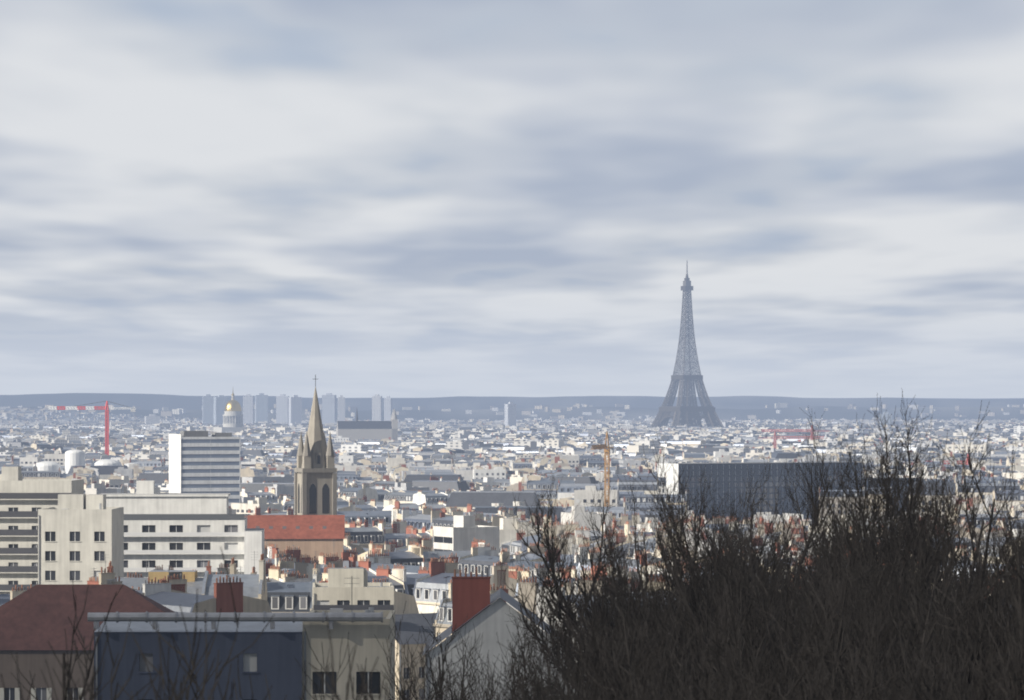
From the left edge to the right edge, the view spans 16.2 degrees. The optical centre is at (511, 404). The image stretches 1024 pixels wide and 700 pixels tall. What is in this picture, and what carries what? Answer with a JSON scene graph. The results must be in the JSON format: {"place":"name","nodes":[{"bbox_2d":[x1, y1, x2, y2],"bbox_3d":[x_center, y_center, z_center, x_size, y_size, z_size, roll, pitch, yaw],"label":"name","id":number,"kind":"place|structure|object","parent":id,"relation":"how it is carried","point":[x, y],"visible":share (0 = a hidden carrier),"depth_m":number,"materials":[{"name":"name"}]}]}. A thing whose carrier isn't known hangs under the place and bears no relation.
{"place":"outdoors","nodes":[
{"label":"outdoors","id":0,"kind":"place"},
{"bbox_2d":[0,393,1023,420],"bbox_3d":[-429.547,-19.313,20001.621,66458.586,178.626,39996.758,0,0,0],"label":"hill","id":1,"kind":"structure","parent":0,"point":[731,407],"depth_m":13228.06,"materials":[{"name":"grey"}]},
{"bbox_2d":[36,449,142,473],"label":"storage tanks","id":2,"kind":"object","parent":1,"relation":"on","point":[74,457],"visible":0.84,"depth_m":2494.73,"materials":[{"name":"metal"}]},
{"bbox_2d":[213,393,252,432],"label":"domed church","id":3,"kind":"structure","parent":1,"relation":"on","point":[232,418],"depth_m":5847.55,"materials":[{"name":"stone"}]},
{"bbox_2d":[294,375,336,514],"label":"church spire","id":4,"kind":"structure","parent":1,"relation":"on","point":[315,484],"depth_m":757.48,"materials":[{"name":"stone"}]},
{"bbox_2d":[337,408,397,440],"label":"gothic church","id":5,"kind":"structure","parent":1,"relation":"on","point":[354,430],"depth_m":4507.28,"materials":[{"name":"stone"}]},
{"bbox_2d":[0,431,915,699],"bbox_3d":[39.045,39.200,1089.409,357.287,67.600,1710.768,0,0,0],"label":"buildings","id":6,"kind":"structure","parent":1,"relation":"on","point":[56,535],"depth_m":458.20,"materials":[{"name":"concrete"}]},
{"bbox_2d":[0,403,1023,465],"bbox_3d":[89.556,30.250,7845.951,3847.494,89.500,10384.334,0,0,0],"label":"city buildings","id":7,"kind":"structure","parent":1,"relation":"on","point":[37,432],"depth_m":4657.40,"materials":[{"name":"concrete"}]},
{"bbox_2d":[0,441,1023,699],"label":"bare trees","id":8,"kind":"object","parent":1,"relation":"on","point":[956,679],"visible":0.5,"depth_m":37.46,"materials":[{"name":"plant"}]},
{"bbox_2d":[0,502,1023,699],"bbox_3d":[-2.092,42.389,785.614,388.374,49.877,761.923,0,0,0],"label":"city buildings","id":9,"kind":"structure","parent":1,"relation":"on","point":[415,557],"depth_m":691.75,"materials":[{"name":"concrete"}]},
{"bbox_2d":[0,449,1023,525],"bbox_3d":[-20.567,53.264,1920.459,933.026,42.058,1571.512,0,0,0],"label":"city buildings","id":10,"kind":"structure","parent":1,"relation":"on","point":[266,487],"depth_m":1861.15,"materials":[{"name":"concrete"}]},
{"bbox_2d":[48,401,979,506],"bbox_3d":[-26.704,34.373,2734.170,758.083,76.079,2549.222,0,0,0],"label":"construction cranes","id":11,"kind":"object","parent":1,"relation":"on","point":[608,450],"visible":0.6,"depth_m":3148.26,"materials":[{"name":"metal"}]},
{"bbox_2d":[145,393,891,425],"bbox_3d":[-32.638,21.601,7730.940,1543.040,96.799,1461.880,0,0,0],"label":"distant towers","id":12,"kind":"structure","parent":1,"relation":"on","point":[288,409],"depth_m":8063.27,"materials":[{"name":"concrete"}]},
{"bbox_2d":[650,264,723,427],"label":"eiffel tower","id":13,"kind":"structure","parent":1,"relation":"on","point":[686,413],"depth_m":6921.65,"materials":[{"name":"metal"}]},
{"bbox_2d":[373,392,1023,699],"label":"bare trees","id":14,"kind":"object","parent":1,"relation":"on","point":[736,568],"visible":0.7,"depth_m":59.39,"materials":[{"name":"plant"}]},
{"bbox_2d":[0,0,1023,398],"label":"sky","id":15,"kind":"structure","parent":0,"point":[366,198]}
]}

